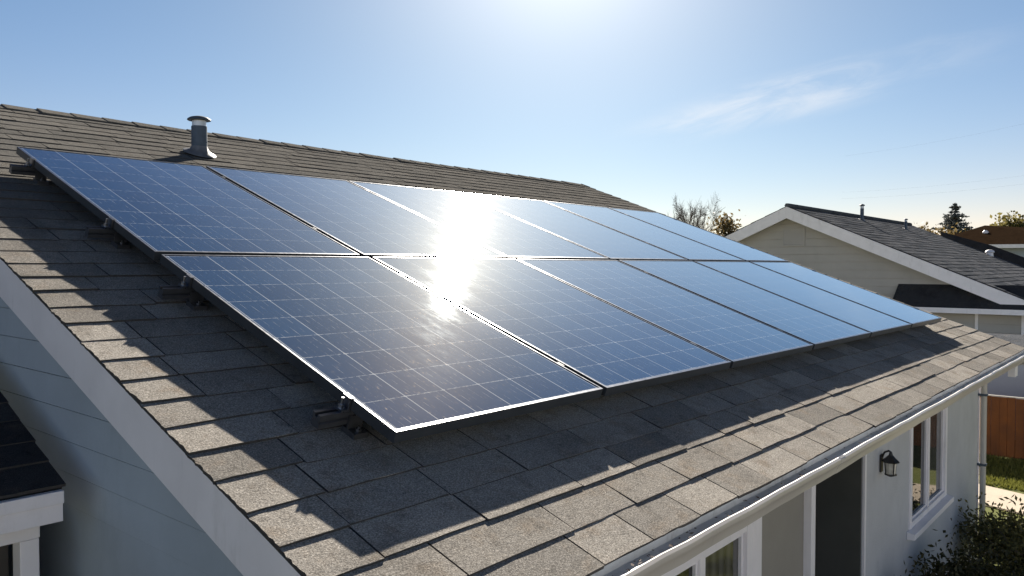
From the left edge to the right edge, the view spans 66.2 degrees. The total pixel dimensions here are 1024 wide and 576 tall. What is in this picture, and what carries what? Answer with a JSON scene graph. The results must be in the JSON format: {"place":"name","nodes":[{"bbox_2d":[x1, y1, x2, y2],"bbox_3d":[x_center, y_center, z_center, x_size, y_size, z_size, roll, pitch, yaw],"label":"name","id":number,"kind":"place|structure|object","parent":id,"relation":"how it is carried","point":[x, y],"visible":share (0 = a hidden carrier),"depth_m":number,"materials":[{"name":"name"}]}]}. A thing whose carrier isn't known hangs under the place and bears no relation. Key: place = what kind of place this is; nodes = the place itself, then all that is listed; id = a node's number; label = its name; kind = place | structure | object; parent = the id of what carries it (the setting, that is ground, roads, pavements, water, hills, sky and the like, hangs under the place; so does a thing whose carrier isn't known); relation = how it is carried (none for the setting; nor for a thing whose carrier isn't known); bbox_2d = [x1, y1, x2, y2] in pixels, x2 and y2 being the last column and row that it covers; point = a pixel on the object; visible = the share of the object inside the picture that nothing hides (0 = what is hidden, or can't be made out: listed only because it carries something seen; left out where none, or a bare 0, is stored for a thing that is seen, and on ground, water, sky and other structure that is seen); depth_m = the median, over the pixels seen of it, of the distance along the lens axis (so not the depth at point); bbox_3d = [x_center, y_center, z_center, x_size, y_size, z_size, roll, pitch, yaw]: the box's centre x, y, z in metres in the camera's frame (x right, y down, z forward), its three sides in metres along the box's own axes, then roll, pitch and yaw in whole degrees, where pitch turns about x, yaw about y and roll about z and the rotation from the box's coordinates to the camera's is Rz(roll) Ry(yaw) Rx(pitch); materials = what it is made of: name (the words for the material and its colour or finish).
{"place":"outdoors","nodes":[
{"label":"outdoors","id":0,"kind":"place"},
{"bbox_2d":[0,0,1023,233],"label":"sky","id":1,"kind":"structure","parent":0,"point":[762,106],"materials":[{"name":"blue"}]},
{"bbox_2d":[724,203,1023,334],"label":"house","id":2,"kind":"structure","parent":0,"point":[967,282],"depth_m":18.58,"materials":[{"name":"white paint"}]},
{"bbox_2d":[859,204,864,220],"bbox_3d":[10.040,-2.155,22.539,0.210,0.512,0.210,1,2,41],"label":"vent pipe","id":3,"kind":"object","parent":2,"relation":"on","point":[862,211],"visible":0.98,"depth_m":22.50,"materials":[{"name":"metal"}]},
{"bbox_2d":[904,219,907,229],"bbox_3d":[12.444,-2.007,24.831,0.176,0.375,0.176,1,2,41],"label":"vent pipe","id":4,"kind":"object","parent":2,"relation":"on","point":[905,224],"visible":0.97,"depth_m":24.80,"materials":[{"name":"metal"}]},
{"bbox_2d":[985,250,994,256],"bbox_3d":[15.620,-1.134,25.690,0.273,0.240,0.280,1,2,41],"label":"roof vent","id":5,"kind":"object","parent":2,"relation":"on","point":[990,252],"visible":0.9,"depth_m":25.61,"materials":[{"name":"white metal"}]},
{"bbox_2d":[974,439,1023,565],"bbox_3d":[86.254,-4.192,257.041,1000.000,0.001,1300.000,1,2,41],"label":"lawn","id":6,"kind":"structure","parent":0,"point":[987,509],"depth_m":8.94,"materials":[{"name":"green plant"}]},
{"bbox_2d":[0,392,65,575],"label":"porch","id":7,"kind":"object","parent":6,"relation":"on","point":[32,483],"visible":1,"depth_m":2.35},
{"bbox_2d":[0,104,1023,575],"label":"house","id":8,"kind":"structure","parent":6,"relation":"on","point":[176,438],"depth_m":2.61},
{"bbox_2d":[183,116,215,157],"bbox_3d":[-2.172,-1.046,5.460,0.218,0.298,0.218,1,2,41],"label":"vent pipe","id":9,"kind":"object","parent":8,"relation":"on","point":[199,147],"visible":0.98,"depth_m":5.41,"materials":[{"name":"metal"}]},
{"bbox_2d":[9,157,676,219],"bbox_3d":[-0.268,-0.626,6.134,0.078,0.112,6.413,27,18,37],"label":"mounting rail","id":10,"kind":"object","parent":8,"relation":"attached to","point":[27,168],"visible":0.19,"depth_m":3.76,"materials":[{"name":"metal"}]},
{"bbox_2d":[85,217,753,248],"bbox_3d":[0.395,-0.289,5.575,0.078,0.112,6.413,27,18,37],"label":"mounting rail","id":11,"kind":"object","parent":8,"relation":"attached to","point":[107,231],"visible":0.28,"depth_m":3.20,"materials":[{"name":"metal"}]},
{"bbox_2d":[16,147,359,259],"bbox_3d":[-1.595,-0.414,3.813,1.561,0.035,0.970,27,18,37],"label":"solar panel","id":12,"kind":"object","parent":11,"relation":"attached to","point":[155,209],"visible":0.89,"depth_m":3.68,"materials":[{"name":"glass"}]},
{"bbox_2d":[206,166,504,258],"bbox_3d":[-0.930,-0.436,4.589,1.561,0.035,1.022,27,18,37],"label":"solar panel","id":13,"kind":"object","parent":11,"relation":"attached to","point":[362,222],"visible":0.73,"depth_m":4.48,"materials":[{"name":"glass"}]},
{"bbox_2d":[349,181,608,259],"bbox_3d":[-0.244,-0.457,5.390,1.561,0.035,1.036,27,18,37],"label":"solar panel","id":14,"kind":"object","parent":11,"relation":"attached to","point":[504,234],"visible":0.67,"depth_m":5.30,"materials":[{"name":"glass"}]},
{"bbox_2d":[457,192,687,260],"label":"solar panel","id":15,"kind":"object","parent":11,"relation":"attached to","point":[607,242],"visible":0.71,"depth_m":6.14,"materials":[{"name":"glass"}]},
{"bbox_2d":[544,201,744,260],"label":"solar panel","id":16,"kind":"object","parent":11,"relation":"attached to","point":[673,243],"visible":0.69,"depth_m":6.97,"materials":[{"name":"glass"}]},
{"bbox_2d":[608,207,787,261],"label":"solar panel","id":17,"kind":"object","parent":11,"relation":"attached to","point":[746,253],"visible":0.7,"depth_m":7.76,"materials":[{"name":"glass"}]},
{"bbox_2d":[157,269,814,310],"bbox_3d":[0.864,-0.048,5.169,0.078,0.112,6.396,27,18,37],"label":"mounting rail","id":18,"kind":"object","parent":8,"relation":"attached to","point":[183,289],"visible":0.23,"depth_m":2.81,"materials":[{"name":"metal"}]},
{"bbox_2d":[311,307,917,439],"bbox_3d":[1.552,0.302,4.590,0.078,0.112,6.396,27,18,37],"label":"mounting rail","id":19,"kind":"object","parent":8,"relation":"attached to","point":[341,413],"visible":0.28,"depth_m":2.23,"materials":[{"name":"metal"}]},
{"bbox_2d":[160,254,602,442],"bbox_3d":[-0.499,0.136,2.912,1.416,0.035,0.987,27,18,37],"label":"solar panel","id":20,"kind":"object","parent":19,"relation":"attached to","point":[398,357],"visible":1,"depth_m":2.75,"materials":[{"name":"glass"}]},
{"bbox_2d":[372,257,730,395],"bbox_3d":[0.176,0.115,3.700,1.416,0.035,1.038,27,18,37],"label":"solar panel","id":21,"kind":"object","parent":19,"relation":"attached to","point":[609,349],"visible":0.89,"depth_m":3.58,"materials":[{"name":"glass"}]},
{"bbox_2d":[517,259,812,367],"bbox_3d":[0.870,0.094,4.511,1.416,0.035,1.044,27,18,37],"label":"solar panel","id":22,"kind":"object","parent":19,"relation":"attached to","point":[736,339],"visible":0.87,"depth_m":4.41,"materials":[{"name":"glass"}]},
{"bbox_2d":[619,260,870,349],"bbox_3d":[1.569,0.071,5.327,1.416,0.035,1.052,27,18,37],"label":"solar panel","id":23,"kind":"object","parent":19,"relation":"attached to","point":[817,329],"visible":0.89,"depth_m":5.24,"materials":[{"name":"glass"}]},
{"bbox_2d":[694,261,911,336],"bbox_3d":[2.259,0.050,6.133,1.416,0.037,1.019,27,18,37],"label":"solar panel","id":24,"kind":"object","parent":19,"relation":"attached to","point":[874,322],"visible":0.88,"depth_m":6.06,"materials":[{"name":"glass"}]},
{"bbox_2d":[751,262,941,327],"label":"solar panel","id":25,"kind":"object","parent":19,"relation":"attached to","point":[914,317],"visible":0.87,"depth_m":6.84,"materials":[{"name":"glass"}]},
{"bbox_2d":[661,523,752,575],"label":"window","id":26,"kind":"structure","parent":8,"relation":"in","point":[731,556],"depth_m":3.32,"materials":[{"name":"white paint"}]},
{"bbox_2d":[612,356,1016,575],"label":"rain gutter","id":27,"kind":"object","parent":8,"relation":"on","point":[671,545],"visible":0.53,"depth_m":2.41,"materials":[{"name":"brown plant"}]},
{"bbox_2d":[815,485,816,575],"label":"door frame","id":28,"kind":"structure","parent":8,"relation":"in","point":[816,485],"depth_m":4.84,"materials":[{"name":"metal"}]},
{"bbox_2d":[880,450,899,476],"bbox_3d":[2.365,1.097,4.921,0.098,0.167,0.111,-1,2,-27],"label":"wall lantern","id":29,"kind":"object","parent":8,"relation":"attached to","point":[890,461],"depth_m":4.90,"materials":[{"name":"black metal"}]},
{"bbox_2d":[907,407,953,540],"bbox_3d":[3.133,1.311,5.903,0.105,0.853,1.205,1,2,41],"label":"window","id":30,"kind":"structure","parent":8,"relation":"in","point":[929,498],"depth_m":5.89,"materials":[{"name":"white paint"}]},
{"bbox_2d":[668,193,723,233],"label":"bare tree","id":31,"kind":"object","parent":6,"relation":"on","point":[682,214],"visible":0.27,"depth_m":40.47,"materials":[{"name":"brown plant"}]},
{"bbox_2d":[707,209,741,235],"bbox_3d":[9.791,-0.912,36.151,2.957,5.375,3.159,0,2,8],"label":"autumn tree","id":32,"kind":"object","parent":6,"relation":"on","point":[725,227],"visible":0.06,"depth_m":36.17,"materials":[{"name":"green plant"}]},
{"bbox_2d":[914,222,937,234],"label":"shrub","id":33,"kind":"object","parent":6,"relation":"on","point":[926,229],"visible":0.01,"depth_m":55.56,"materials":[{"name":"brown plant"}]},
{"bbox_2d":[900,530,963,575],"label":"shrub","id":34,"kind":"object","parent":6,"relation":"on","point":[926,565],"visible":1,"depth_m":4.89,"materials":[{"name":"green plant"}]},
{"bbox_2d":[936,222,965,234],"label":"shrub","id":35,"kind":"object","parent":6,"relation":"on","point":[950,232],"visible":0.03,"depth_m":54.32,"materials":[{"name":"brown plant"}]},
{"bbox_2d":[931,203,972,235],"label":"conifer tree","id":36,"kind":"object","parent":6,"relation":"on","point":[952,218],"visible":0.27,"depth_m":59.59,"materials":[{"name":"green plant"}]},
{"bbox_2d":[911,518,1023,575],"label":"shrub","id":37,"kind":"object","parent":6,"relation":"on","point":[968,567],"visible":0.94,"depth_m":5.42,"materials":[{"name":"green plant"}]},
{"bbox_2d":[955,225,1023,256],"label":"house","id":38,"kind":"structure","parent":6,"relation":"on","point":[1009,239],"depth_m":37.21,"materials":[{"name":"brown"}]},
{"bbox_2d":[956,492,1023,575],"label":"shrub","id":39,"kind":"object","parent":6,"relation":"on","point":[1008,532],"visible":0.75,"depth_m":6.45,"materials":[{"name":"green plant"}]},
{"bbox_2d":[979,394,1023,458],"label":"fence","id":40,"kind":"object","parent":6,"relation":"on","point":[1005,434],"visible":0.23,"depth_m":11.24,"materials":[{"name":"brown wood"}]},
{"bbox_2d":[989,210,1023,226],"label":"leafy tree","id":41,"kind":"object","parent":6,"relation":"on","point":[1011,221],"visible":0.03,"depth_m":49.76,"materials":[{"name":"green plant"}]},
{"bbox_2d":[978,486,1023,514],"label":"path","id":42,"kind":"structure","parent":0,"point":[993,494],"depth_m":9.23,"materials":[{"name":"beige concrete"}]},
{"bbox_2d":[979,453,1023,490],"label":"grass","id":43,"kind":"structure","parent":0,"point":[1004,467],"depth_m":10.39,"materials":[{"name":"green plant"}]},
{"bbox_2d":[980,333,1023,439],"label":"wall","id":44,"kind":"structure","parent":0,"point":[1004,384],"depth_m":12.54,"materials":[{"name":"grey paint"}]}
]}

